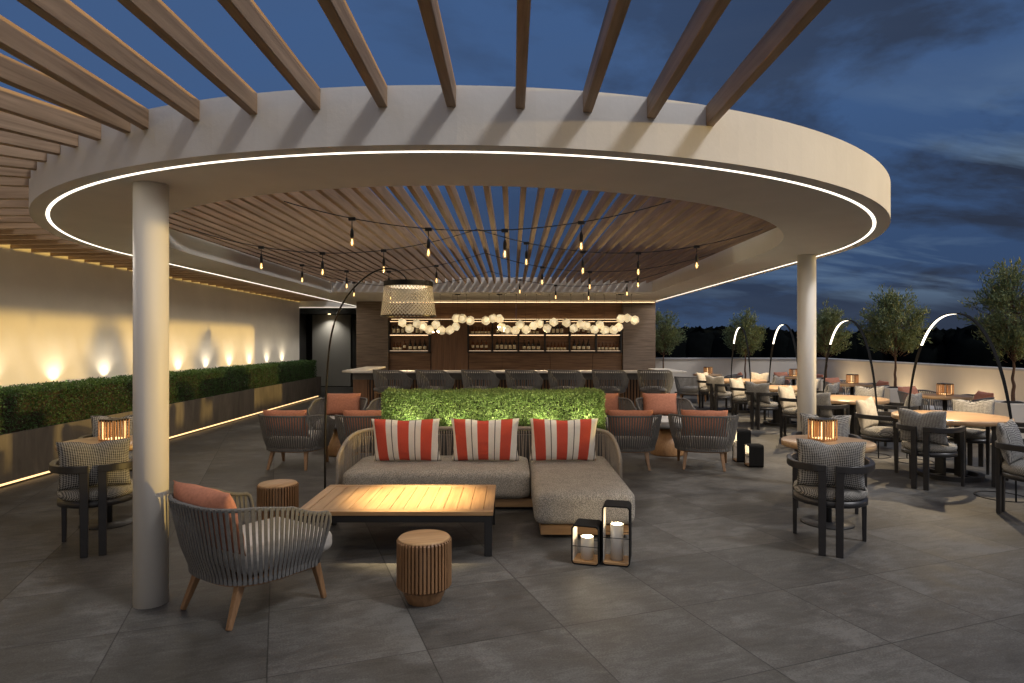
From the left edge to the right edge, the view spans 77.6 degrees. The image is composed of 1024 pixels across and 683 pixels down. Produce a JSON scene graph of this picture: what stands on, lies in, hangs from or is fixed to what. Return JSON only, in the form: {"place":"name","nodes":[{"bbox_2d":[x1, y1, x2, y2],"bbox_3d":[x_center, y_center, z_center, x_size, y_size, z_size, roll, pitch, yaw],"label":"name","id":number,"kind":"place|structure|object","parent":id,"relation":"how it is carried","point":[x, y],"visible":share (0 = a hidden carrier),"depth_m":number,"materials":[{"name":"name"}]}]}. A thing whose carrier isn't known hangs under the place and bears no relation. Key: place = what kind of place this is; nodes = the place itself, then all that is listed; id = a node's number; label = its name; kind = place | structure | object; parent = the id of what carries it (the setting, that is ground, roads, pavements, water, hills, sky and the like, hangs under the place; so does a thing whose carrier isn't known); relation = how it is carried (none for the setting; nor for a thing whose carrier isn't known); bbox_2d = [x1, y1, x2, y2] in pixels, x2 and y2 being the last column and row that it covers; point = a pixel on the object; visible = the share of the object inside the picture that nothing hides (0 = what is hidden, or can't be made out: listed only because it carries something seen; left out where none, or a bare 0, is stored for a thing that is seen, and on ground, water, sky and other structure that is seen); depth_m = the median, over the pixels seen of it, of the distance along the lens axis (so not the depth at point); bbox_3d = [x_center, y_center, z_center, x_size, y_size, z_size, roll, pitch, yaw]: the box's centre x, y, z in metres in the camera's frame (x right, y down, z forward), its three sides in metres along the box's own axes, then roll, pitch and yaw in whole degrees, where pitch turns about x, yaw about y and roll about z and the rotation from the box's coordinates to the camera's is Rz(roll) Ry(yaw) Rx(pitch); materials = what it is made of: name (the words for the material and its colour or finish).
{"place":"outdoors","nodes":[
{"label":"outdoors","id":0,"kind":"place"},
{"bbox_2d":[0,387,1023,682],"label":"floor","id":1,"kind":"structure","parent":0,"point":[728,575],"depth_m":4.13,"materials":[{"name":"tile"}]},
{"bbox_2d":[49,458,132,557],"bbox_3d":[-3.338,1.300,5.129,0.640,0.700,0.581,0,0,-27],"label":"dining armchair","id":2,"kind":"object","parent":1,"relation":"on","point":[84,497],"visible":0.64,"depth_m":4.90,"materials":[{"name":"black paint"}]},
{"bbox_2d":[56,437,131,490],"bbox_3d":[-3.251,0.955,4.957,0.490,0.400,0.150,0,13,-27],"label":"patterned pillow","id":3,"kind":"object","parent":2,"relation":"on","point":[91,456],"visible":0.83,"depth_m":4.90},
{"bbox_2d":[55,435,132,529],"bbox_3d":[-3.670,1.277,5.780,0.780,0.746,0.780,0,0,20],"label":"round table","id":4,"kind":"object","parent":1,"relation":"on","point":[115,521],"visible":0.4,"depth_m":5.76,"materials":[{"name":"brown wood"}]},
{"bbox_2d":[98,418,129,441],"bbox_3d":[-3.640,0.805,5.820,0.186,0.195,0.186,0,0,14],"label":"table lantern","id":5,"kind":"object","parent":4,"relation":"on","point":[107,429],"visible":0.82,"depth_m":5.77,"materials":[{"name":"brown wood"}]},
{"bbox_2d":[78,434,132,471],"bbox_3d":[-4.002,1.300,6.431,0.640,0.700,0.581,0,0,-27],"label":"dining armchair","id":6,"kind":"object","parent":1,"relation":"on","point":[130,452],"visible":0.07,"depth_m":6.36,"materials":[{"name":"black paint"}]},
{"bbox_2d":[91,414,132,450],"bbox_3d":[-4.089,0.955,6.603,0.490,0.400,0.150,0,-13,-27],"label":"patterned pillow","id":7,"kind":"object","parent":6,"relation":"on","point":[94,421],"visible":0.2,"depth_m":6.54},
{"bbox_2d":[0,245,298,387],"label":"garden wall","id":8,"kind":"structure","parent":1,"relation":"on","point":[63,318],"depth_m":9.89,"materials":[{"name":"paint"}]},
{"bbox_2d":[133,181,168,608],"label":"round column","id":9,"kind":"structure","parent":1,"relation":"on","point":[150,394],"depth_m":3.94,"materials":[{"name":"paint"}]},
{"bbox_2d":[0,377,320,487],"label":"long planter","id":10,"kind":"object","parent":1,"relation":"on","point":[27,455],"visible":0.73,"depth_m":10.85,"materials":[{"name":"beige"}]},
{"bbox_2d":[0,359,316,434],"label":"long hedge","id":11,"kind":"object","parent":10,"relation":"in","point":[23,407],"visible":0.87,"depth_m":9.12,"materials":[{"name":"green plant"}]},
{"bbox_2d":[168,487,331,630],"bbox_3d":[-1.650,1.295,4.017,0.896,0.718,0.852,0,0,35],"label":"rope lounge chair","id":12,"kind":"object","parent":1,"relation":"on","point":[277,547],"visible":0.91,"depth_m":3.72,"materials":[{"name":"fabric"}]},
{"bbox_2d":[173,480,245,555],"bbox_3d":[-1.809,1.044,3.791,0.616,0.396,0.180,0,15,35],"label":"orange pillow","id":13,"kind":"object","parent":12,"relation":"on","point":[197,495],"visible":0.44,"depth_m":3.65,"materials":[{"name":"fabric"}]},
{"bbox_2d":[257,479,298,519],"bbox_3d":[-2.060,1.447,5.600,0.348,0.406,0.348,0,0,16],"label":"fluted stool","id":14,"kind":"object","parent":1,"relation":"on","point":[279,493],"visible":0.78,"depth_m":5.47,"materials":[{"name":"brown wood"}]},
{"bbox_2d":[258,414,335,470],"bbox_3d":[-2.859,1.295,8.429,0.896,0.718,0.852,0,0,4],"label":"rope lounge chair","id":15,"kind":"object","parent":1,"relation":"on","point":[283,444],"visible":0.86,"depth_m":8.12,"materials":[{"name":"fabric"}]},
{"bbox_2d":[263,410,309,436],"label":"orange pillow","id":16,"kind":"object","parent":15,"relation":"on","point":[284,412],"visible":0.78,"depth_m":8.04,"materials":[{"name":"fabric"}]},
{"bbox_2d":[299,301,355,307],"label":"end wall","id":17,"kind":"structure","parent":1,"relation":"on","point":[316,304],"depth_m":19.00,"materials":[{"name":"beige"}]},
{"bbox_2d":[307,397,367,430],"bbox_3d":[-2.799,1.295,10.311,0.896,0.718,0.852,0,0,-4],"label":"rope lounge chair","id":18,"kind":"object","parent":1,"relation":"on","point":[312,408],"visible":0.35,"depth_m":10.43,"materials":[{"name":"grey fabric"}]},
{"bbox_2d":[326,393,360,414],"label":"orange pillow","id":19,"kind":"object","parent":18,"relation":"on","point":[338,403],"visible":0.84,"depth_m":10.55,"materials":[{"name":"fabric"}]},
{"bbox_2d":[334,415,381,470],"bbox_3d":[-1.881,1.295,8.429,0.896,0.718,0.852,0,0,-4],"label":"rope lounge chair","id":20,"kind":"object","parent":1,"relation":"on","point":[342,436],"visible":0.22,"depth_m":8.07,"materials":[{"name":"grey fabric"}]},
{"bbox_2d":[343,410,382,435],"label":"orange pillow","id":21,"kind":"object","parent":20,"relation":"on","point":[361,412],"visible":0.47,"depth_m":8.04,"materials":[{"name":"fabric"}]},
{"bbox_2d":[299,308,427,386],"bbox_3d":[-5.350,0.275,21.200,4.500,2.750,4.400,0,0,0],"label":"corridor","id":22,"kind":"object","parent":1,"relation":"on","point":[315,326],"visible":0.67,"depth_m":23.10,"materials":[{"name":"black"}]},
{"bbox_2d":[324,268,436,488],"bbox_3d":[-1.353,0.493,5.932,1.697,2.313,0.485,0,0,42],"label":"arc floor lamp","id":23,"kind":"object","parent":1,"relation":"on","point":[405,284],"visible":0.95,"depth_m":5.48,"materials":[{"name":"brown metal"}]},
{"bbox_2d":[373,369,412,403],"bbox_3d":[-2.151,1.072,11.248,0.607,1.160,0.546,0,0,27],"label":"rope bar stool","id":24,"kind":"object","parent":1,"relation":"on","point":[380,386],"visible":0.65,"depth_m":11.08,"materials":[{"name":"grey fabric"}]},
{"bbox_2d":[298,485,495,556],"bbox_3d":[-0.900,1.476,5.330,1.510,0.348,0.920,0,0,0],"label":"coffee table","id":25,"kind":"object","parent":1,"relation":"on","point":[407,503],"visible":0.87,"depth_m":5.11,"materials":[{"name":"brown wood"}]},
{"bbox_2d":[397,529,451,606],"bbox_3d":[-0.560,1.447,4.060,0.348,0.406,0.348,0,0,-17],"label":"fluted stool","id":26,"kind":"object","parent":1,"relation":"on","point":[424,567],"visible":1,"depth_m":3.93,"materials":[{"name":"brown wood"}]},
{"bbox_2d":[415,369,454,390],"bbox_3d":[-1.401,1.072,11.248,0.607,1.160,0.546,0,0,27],"label":"rope bar stool","id":27,"kind":"object","parent":1,"relation":"on","point":[421,378],"visible":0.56,"depth_m":11.06,"materials":[{"name":"grey fabric"}]},
{"bbox_2d":[461,370,499,389],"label":"rope bar stool","id":28,"kind":"object","parent":1,"relation":"on","point":[466,380],"visible":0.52,"depth_m":11.06,"materials":[{"name":"grey fabric"}]},
{"bbox_2d":[336,426,634,534],"bbox_3d":[-0.325,1.298,6.185,2.829,0.704,1.850,0,0,0],"label":"corner sofa","id":29,"kind":"object","parent":1,"relation":"on","point":[560,497],"visible":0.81,"depth_m":6.14,"materials":[{"name":"fabric"}]},
{"bbox_2d":[371,419,440,460],"bbox_3d":[-1.085,1.014,6.543,0.700,0.470,0.170,0,14,0],"label":"striped pillow","id":30,"kind":"object","parent":29,"relation":"on","point":[406,440],"visible":1,"depth_m":6.47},
{"bbox_2d":[451,418,518,460],"bbox_3d":[-0.275,1.014,6.553,0.700,0.470,0.170,0,14,0],"label":"striped pillow","id":31,"kind":"object","parent":29,"relation":"on","point":[486,440],"visible":1,"depth_m":6.49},
{"bbox_2d":[529,418,597,460],"bbox_3d":[0.531,1.014,6.563,0.700,0.470,0.170,0,14,-1],"label":"striped pillow","id":32,"kind":"object","parent":29,"relation":"on","point":[563,440],"visible":1,"depth_m":6.50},
{"bbox_2d":[373,430,607,462],"bbox_3d":[-0.220,1.333,7.555,2.720,0.575,0.670,0,0,0],"label":"planter","id":33,"kind":"object","parent":1,"relation":"on","point":[444,442],"visible":0.05,"depth_m":7.22,"materials":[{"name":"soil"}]},
{"bbox_2d":[381,387,606,430],"bbox_3d":[-0.213,0.814,7.636,2.667,0.530,0.527,0,0,0],"label":"lit hedge","id":34,"kind":"object","parent":33,"relation":"on","point":[446,406],"visible":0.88,"depth_m":7.45,"materials":[{"name":"green plant"}]},
{"bbox_2d":[356,301,654,369],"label":"bar wall","id":35,"kind":"structure","parent":1,"relation":"on","point":[449,352],"depth_m":15.80,"materials":[{"name":"wood"}]},
{"bbox_2d":[431,321,467,369],"bbox_3d":[-1.545,0.565,15.860,0.909,2.170,0.160,0,0,0],"label":"door","id":36,"kind":"structure","parent":35,"relation":"in","point":[448,352],"depth_m":15.78,"materials":[{"name":"brown wood"}]},
{"bbox_2d":[29,85,890,306],"bbox_3d":[-0.410,-1.107,11.100,8.140,0.365,15.800,0,0,0],"label":"round canopy","id":37,"kind":"object","parent":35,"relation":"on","point":[805,190],"visible":0.94,"depth_m":3.74,"materials":[{"name":"beige"}]},
{"bbox_2d":[0,186,325,300],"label":"side pergola","id":38,"kind":"object","parent":37,"relation":"attached to","point":[20,228],"visible":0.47,"depth_m":8.05,"materials":[{"name":"brown wood"}]},
{"bbox_2d":[0,0,830,186],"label":"front pergola","id":39,"kind":"object","parent":37,"relation":"attached to","point":[33,131],"visible":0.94,"depth_m":2.82,"materials":[{"name":"brown wood"}]},
{"bbox_2d":[398,294,474,334],"bbox_3d":[-1.582,-0.564,13.300,1.598,0.851,0.284,0,0,0],"label":"globe chandelier","id":40,"kind":"object","parent":37,"relation":"hanging from","point":[442,330],"visible":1,"depth_m":13.24,"materials":[{"name":"white glass"}]},
{"bbox_2d":[169,186,776,282],"bbox_3d":[-0.419,-1.235,8.420,6.316,0.110,8.759,0,0,0],"label":"pergola","id":41,"kind":"object","parent":37,"relation":"attached to","point":[275,221],"visible":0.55,"depth_m":7.02,"materials":[{"name":"brown wood"}]},
{"bbox_2d":[190,229,477,275],"bbox_3d":[-1.860,-0.932,6.650,3.003,0.492,0.040,0,0,0],"label":"string light","id":42,"kind":"object","parent":41,"relation":"hanging from","point":[322,254],"visible":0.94,"depth_m":6.65,"materials":[{"name":"black"}]},
{"bbox_2d":[284,201,670,258],"bbox_3d":[-0.290,-0.936,5.330,3.242,0.484,0.040,0,0,0],"label":"string light","id":43,"kind":"object","parent":41,"relation":"hanging from","point":[581,223],"visible":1,"depth_m":5.33,"materials":[{"name":"black"}]},
{"bbox_2d":[478,229,762,273],"bbox_3d":[1.130,-0.933,6.650,2.983,0.490,0.040,0,0,0],"label":"string light","id":44,"kind":"object","parent":41,"relation":"hanging from","point":[584,252],"visible":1,"depth_m":6.65,"materials":[{"name":"black"}]},
{"bbox_2d":[481,294,557,334],"bbox_3d":[0.164,-0.566,13.303,1.611,0.848,0.292,0,0,0],"label":"globe chandelier","id":45,"kind":"object","parent":37,"relation":"hanging from","point":[507,329],"visible":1,"depth_m":13.25,"materials":[{"name":"white glass"}]},
{"bbox_2d":[562,294,638,334],"bbox_3d":[1.859,-0.566,13.301,1.622,0.849,0.287,0,0,0],"label":"globe chandelier","id":46,"kind":"object","parent":37,"relation":"hanging from","point":[605,330],"visible":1,"depth_m":13.25,"materials":[{"name":"white glass"}]},
{"bbox_2d":[467,320,621,351],"bbox_3d":[0.805,-0.125,15.829,3.818,0.790,0.218,0,0,0],"label":"bottle shelf","id":47,"kind":"object","parent":35,"relation":"attached to","point":[595,350],"visible":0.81,"depth_m":15.75,"materials":[{"name":"brown wood"}]},
{"bbox_2d":[342,366,685,415],"bbox_3d":[0.000,1.100,12.925,6.440,1.100,2.350,0,0,0],"label":"bar counter","id":48,"kind":"object","parent":1,"relation":"on","point":[363,382],"visible":0.21,"depth_m":12.05,"materials":[{"name":"stone"}]},
{"bbox_2d":[505,370,542,390],"bbox_3d":[0.180,1.072,11.248,0.607,1.160,0.546,0,0,24],"label":"rope bar stool","id":49,"kind":"object","parent":1,"relation":"on","point":[537,378],"visible":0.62,"depth_m":11.06,"materials":[{"name":"grey fabric"}]},
{"bbox_2d":[548,369,585,389],"bbox_3d":[0.934,1.072,11.248,0.607,1.160,0.546,0,0,27],"label":"rope bar stool","id":50,"kind":"object","parent":1,"relation":"on","point":[554,382],"visible":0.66,"depth_m":11.06,"materials":[{"name":"grey fabric"}]},
{"bbox_2d":[571,518,601,565],"bbox_3d":[0.565,1.505,4.780,0.205,0.290,0.190,0,0,17],"label":"floor lantern","id":51,"kind":"object","parent":1,"relation":"on","point":[586,556],"visible":0.99,"depth_m":4.74,"materials":[{"name":"black metal"}]},
{"bbox_2d":[592,369,628,409],"bbox_3d":[1.715,1.072,11.248,0.607,1.160,0.546,0,0,24],"label":"rope bar stool","id":52,"kind":"object","parent":1,"relation":"on","point":[620,389],"visible":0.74,"depth_m":11.05,"materials":[{"name":"grey fabric"}]},
{"bbox_2d":[602,500,631,566],"bbox_3d":[0.785,1.430,4.760,0.205,0.440,0.190,0,0,14],"label":"floor lantern","id":53,"kind":"object","parent":1,"relation":"on","point":[616,557],"visible":1,"depth_m":4.72,"materials":[{"name":"black metal"}]},
{"bbox_2d":[605,414,661,470],"bbox_3d":[1.520,1.295,8.429,0.896,0.718,0.852,0,0,3],"label":"rope lounge chair","id":54,"kind":"object","parent":1,"relation":"on","point":[639,443],"visible":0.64,"depth_m":8.09,"materials":[{"name":"grey fabric"}]},
{"bbox_2d":[608,410,652,435],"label":"orange pillow","id":55,"kind":"object","parent":54,"relation":"on","point":[630,412],"visible":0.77,"depth_m":8.05,"materials":[{"name":"fabric"}]},
{"bbox_2d":[637,369,673,415],"bbox_3d":[2.521,1.072,11.247,0.607,1.160,0.546,0,0,23],"label":"rope bar stool","id":56,"kind":"object","parent":1,"relation":"on","point":[658,389],"visible":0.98,"depth_m":11.05,"materials":[{"name":"grey fabric"}]},
{"bbox_2d":[635,397,695,430],"bbox_3d":[2.460,1.295,10.311,0.896,0.718,0.852,0,0,2],"label":"rope lounge chair","id":57,"kind":"object","parent":1,"relation":"on","point":[688,406],"visible":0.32,"depth_m":10.48,"materials":[{"name":"grey fabric"}]},
{"bbox_2d":[642,393,677,414],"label":"orange pillow","id":58,"kind":"object","parent":57,"relation":"on","point":[661,404],"visible":0.95,"depth_m":10.55,"materials":[{"name":"fabric"}]},
{"bbox_2d":[650,422,683,456],"bbox_3d":[2.280,1.434,9.330,0.550,0.432,0.550,0,0,0],"label":"cone table","id":59,"kind":"object","parent":1,"relation":"on","point":[664,446],"visible":0.55,"depth_m":9.17,"materials":[{"name":"brown wood"}]},
{"bbox_2d":[670,382,674,392],"bbox_3d":[4.500,1.415,18.900,0.569,0.470,0.569,0,0,0],"label":"tree pot","id":60,"kind":"object","parent":1,"relation":"on","point":[673,389],"visible":0.09,"depth_m":18.63,"materials":[{"name":"grey"}]},
{"bbox_2d":[655,309,687,367],"bbox_3d":[4.530,0.112,18.903,1.503,2.238,1.404,0,0,15],"label":"tree","id":61,"kind":"object","parent":60,"relation":"in","point":[661,329],"visible":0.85,"depth_m":18.70,"materials":[{"name":"green plant"}]},
{"bbox_2d":[674,376,705,401],"bbox_3d":[4.854,1.295,17.208,0.896,0.718,0.852,0,0,28],"label":"rope lounge chair","id":62,"kind":"object","parent":1,"relation":"on","point":[685,389],"visible":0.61,"depth_m":16.94,"materials":[{"name":"grey fabric"}]},
{"bbox_2d":[668,414,738,471],"bbox_3d":[2.522,1.295,8.409,0.896,0.718,0.852,0,0,14],"label":"rope lounge chair","id":63,"kind":"object","parent":1,"relation":"on","point":[722,445],"visible":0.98,"depth_m":8.10,"materials":[{"name":"fabric"}]},
{"bbox_2d":[681,409,727,436],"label":"orange pillow","id":64,"kind":"object","parent":63,"relation":"on","point":[704,413],"visible":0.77,"depth_m":8.04,"materials":[{"name":"fabric"}]},
{"bbox_2d":[706,383,737,413],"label":"dining armchair","id":65,"kind":"object","parent":1,"relation":"on","point":[716,395],"visible":0.62,"depth_m":14.29,"materials":[{"name":"black paint"}]},
{"bbox_2d":[732,429,750,461],"bbox_3d":[3.160,1.430,8.760,0.190,0.440,0.205,0,0,2],"label":"floor lantern","id":66,"kind":"object","parent":1,"relation":"on","point":[742,436],"visible":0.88,"depth_m":8.66,"materials":[{"name":"black"}]},
{"bbox_2d":[744,443,763,466],"bbox_3d":[3.200,1.505,8.420,0.190,0.290,0.205,0,0,2],"label":"floor lantern","id":67,"kind":"object","parent":1,"relation":"on","point":[753,454],"visible":1,"depth_m":8.32,"materials":[{"name":"black"}]},
{"bbox_2d":[744,391,778,429],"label":"dining armchair","id":68,"kind":"object","parent":1,"relation":"on","point":[757,405],"visible":0.82,"depth_m":11.90,"materials":[{"name":"black paint"}]},
{"bbox_2d":[745,381,770,403],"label":"patterned pillow","id":69,"kind":"object","parent":68,"relation":"on","point":[755,388],"visible":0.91,"depth_m":11.89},
{"bbox_2d":[763,385,796,426],"bbox_3d":[5.350,1.277,12.620,1.240,0.746,1.240,0,0,-22],"label":"dining table","id":70,"kind":"object","parent":1,"relation":"on","point":[775,421],"visible":0.4,"depth_m":12.51,"materials":[{"name":"brown wood"}]},
{"bbox_2d":[778,396,796,436],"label":"dining armchair","id":71,"kind":"object","parent":1,"relation":"on","point":[786,413],"visible":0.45,"depth_m":10.80,"materials":[{"name":"black paint"}]},
{"bbox_2d":[797,254,815,430],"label":"round column","id":72,"kind":"structure","parent":1,"relation":"on","point":[806,333],"depth_m":7.24,"materials":[{"name":"paint"}]},
{"bbox_2d":[791,431,861,513],"bbox_3d":[3.179,1.300,6.452,0.640,0.700,0.581,0,0,25],"label":"dining armchair","id":73,"kind":"object","parent":1,"relation":"on","point":[850,435],"visible":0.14,"depth_m":6.36,"materials":[{"name":"black paint"}]},
{"bbox_2d":[799,413,850,436],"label":"patterned pillow","id":74,"kind":"object","parent":73,"relation":"on","point":[844,425],"visible":0.38,"depth_m":6.57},
{"bbox_2d":[781,435,876,529],"bbox_3d":[2.870,1.277,5.790,0.780,0.746,0.780,0,0,-20],"label":"round table","id":75,"kind":"object","parent":1,"relation":"on","point":[790,441],"visible":0.52,"depth_m":5.75,"materials":[{"name":"brown wood"}]},
{"bbox_2d":[808,417,837,441],"bbox_3d":[2.850,0.805,5.840,0.186,0.195,0.186,0,0,-24],"label":"table lantern","id":76,"kind":"object","parent":75,"relation":"on","point":[823,429],"visible":0.98,"depth_m":5.79,"materials":[{"name":"brown wood"}]},
{"bbox_2d":[816,378,842,390],"bbox_3d":[8.000,1.290,16.200,0.569,0.720,0.569,0,0,0],"label":"tree pot","id":77,"kind":"object","parent":1,"relation":"on","point":[820,385],"visible":0.16,"depth_m":15.93,"materials":[{"name":"concrete"}]},
{"bbox_2d":[816,297,853,377],"bbox_3d":[8.016,-0.080,16.212,1.379,2.127,1.358,0,0,0],"label":"tree","id":78,"kind":"object","parent":77,"relation":"in","point":[828,320],"visible":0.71,"depth_m":16.04,"materials":[{"name":"green plant"}]},
{"bbox_2d":[787,451,874,557],"bbox_3d":[2.561,1.300,5.128,0.640,0.700,0.581,0,0,25],"label":"dining armchair","id":79,"kind":"object","parent":1,"relation":"on","point":[838,497],"visible":0.88,"depth_m":4.90,"materials":[{"name":"black paint"}]},
{"bbox_2d":[796,438,866,490],"bbox_3d":[2.480,0.955,4.953,0.490,0.400,0.150,0,13,25],"label":"patterned pillow","id":80,"kind":"object","parent":79,"relation":"on","point":[831,457],"visible":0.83,"depth_m":4.90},
{"bbox_2d":[655,358,1023,405],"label":"parapet","id":81,"kind":"structure","parent":1,"relation":"on","point":[967,379],"depth_m":15.80,"materials":[{"name":"paint"}]},
{"bbox_2d":[823,320,890,458],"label":"light arch","id":82,"kind":"structure","parent":1,"relation":"on","point":[866,345],"depth_m":9.46,"materials":[{"name":"black metal"}]},
{"bbox_2d":[830,395,889,434],"bbox_3d":[5.350,1.277,10.220,1.240,0.746,1.240,0,0,-11],"label":"dining table","id":83,"kind":"object","parent":1,"relation":"on","point":[850,400],"visible":0.45,"depth_m":10.08,"materials":[{"name":"brown wood"}]},
{"bbox_2d":[855,411,901,472],"bbox_3d":[4.873,1.300,8.375,0.640,0.700,0.581,0,0,-38],"label":"dining armchair","id":84,"kind":"object","parent":1,"relation":"on","point":[881,433],"visible":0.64,"depth_m":8.16,"materials":[{"name":"fabric"}]},
{"bbox_2d":[856,396,877,429],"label":"ivory pillow","id":85,"kind":"object","parent":84,"relation":"on","point":[867,406],"visible":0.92,"depth_m":8.40,"materials":[{"name":"fabric"}]},
{"bbox_2d":[876,386,901,411],"bbox_3d":[7.950,1.290,13.200,0.569,0.720,0.569,0,0,0],"label":"tree pot","id":86,"kind":"object","parent":1,"relation":"on","point":[891,393],"visible":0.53,"depth_m":12.93,"materials":[{"name":"ceramic"}]},
{"bbox_2d":[848,284,935,386],"bbox_3d":[7.995,-0.114,13.187,1.562,2.195,1.447,0,0,0],"label":"tree","id":87,"kind":"object","parent":86,"relation":"in","point":[888,322],"visible":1,"depth_m":13.06,"materials":[{"name":"green plant"}]},
{"bbox_2d":[871,402,921,446],"bbox_3d":[5.835,1.300,9.621,0.640,0.700,0.581,0,0,-39],"label":"dining armchair","id":88,"kind":"object","parent":1,"relation":"on","point":[892,406],"visible":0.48,"depth_m":9.48,"materials":[{"name":"black paint"}]},
{"bbox_2d":[896,422,965,490],"bbox_3d":[4.760,1.300,7.274,0.581,0.700,0.640,0,0,-40],"label":"dining armchair","id":89,"kind":"object","parent":1,"relation":"on","point":[925,449],"visible":0.85,"depth_m":7.11,"materials":[{"name":"black paint"}]},
{"bbox_2d":[897,408,948,445],"bbox_3d":[4.614,0.955,7.150,0.150,0.400,0.490,-16,11,-39],"label":"patterned pillow","id":90,"kind":"object","parent":89,"relation":"on","point":[931,419],"visible":0.88,"depth_m":7.09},
{"bbox_2d":[922,393,973,441],"bbox_3d":[7.280,1.277,10.700,0.780,0.746,0.780,0,0,0],"label":"round table","id":91,"kind":"object","parent":1,"relation":"on","point":[943,398],"visible":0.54,"depth_m":10.56,"materials":[{"name":"brown wood"}]},
{"bbox_2d":[891,410,1014,482],"bbox_3d":[5.350,1.277,7.770,1.240,0.746,1.240,0,0,0],"label":"dining table","id":92,"kind":"object","parent":1,"relation":"on","point":[939,470],"visible":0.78,"depth_m":7.62,"materials":[{"name":"brown wood"}]},
{"bbox_2d":[899,313,1023,502],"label":"light arch","id":93,"kind":"structure","parent":1,"relation":"on","point":[983,331],"depth_m":7.05,"materials":[{"name":"black metal"}]},
{"bbox_2d":[947,427,991,474],"bbox_3d":[5.940,1.300,8.265,0.581,0.700,0.640,0,0,-40],"label":"dining armchair","id":94,"kind":"object","parent":1,"relation":"on","point":[980,437],"visible":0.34,"depth_m":8.05,"materials":[{"name":"black paint"}]},
{"bbox_2d":[951,399,995,428],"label":"patterned pillow","id":95,"kind":"object","parent":94,"relation":"on","point":[980,406],"visible":0.59,"depth_m":8.35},
{"bbox_2d":[990,400,1023,444],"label":"tree pot","id":96,"kind":"object","parent":1,"relation":"on","point":[1001,408],"visible":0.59,"depth_m":9.77,"materials":[{"name":"concrete"}]},
{"bbox_2d":[956,256,1023,400],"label":"tree","id":97,"kind":"object","parent":96,"relation":"in","point":[1012,328],"visible":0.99,"depth_m":9.94,"materials":[{"name":"green plant"}]},
{"bbox_2d":[991,422,1023,486],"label":"dining armchair","id":98,"kind":"object","parent":1,"relation":"on","point":[993,458],"visible":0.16,"depth_m":7.21,"materials":[{"name":"black paint"}]},
{"bbox_2d":[995,438,1023,513],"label":"dining armchair","id":99,"kind":"object","parent":1,"relation":"on","point":[1012,471],"visible":0.81,"depth_m":6.03,"materials":[{"name":"black paint"}]},
{"bbox_2d":[996,419,1023,464],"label":"patterned pillow","id":100,"kind":"object","parent":99,"relation":"on","point":[1008,432],"visible":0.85,"depth_m":5.96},
{"bbox_2d":[0,0,1023,332],"label":"sky","id":101,"kind":"structure","parent":0,"point":[931,90],"materials":[{"name":"blue"}]},
{"bbox_3d":[6.930,1.415,18.900,0.569,0.470,0.569,0,0,0],"label":"tree pot","id":102,"kind":"object","parent":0,"visible":0},
{"bbox_2d":[720,306,766,378],"bbox_3d":[6.930,0.088,18.845,1.379,2.286,1.451,0,0,0],"label":"tree","id":103,"kind":"object","parent":102,"relation":"in","point":[740,345],"visible":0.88,"depth_m":18.80,"materials":[{"name":"green plant"}]},
{"label":"ground","id":104,"kind":"structure","parent":0,"visible":0},
{"bbox_2d":[428,320,1023,369],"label":"woods","id":105,"kind":"object","parent":104,"relation":"on","point":[960,346],"visible":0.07,"depth_m":220.09,"materials":[{"name":"plant"}]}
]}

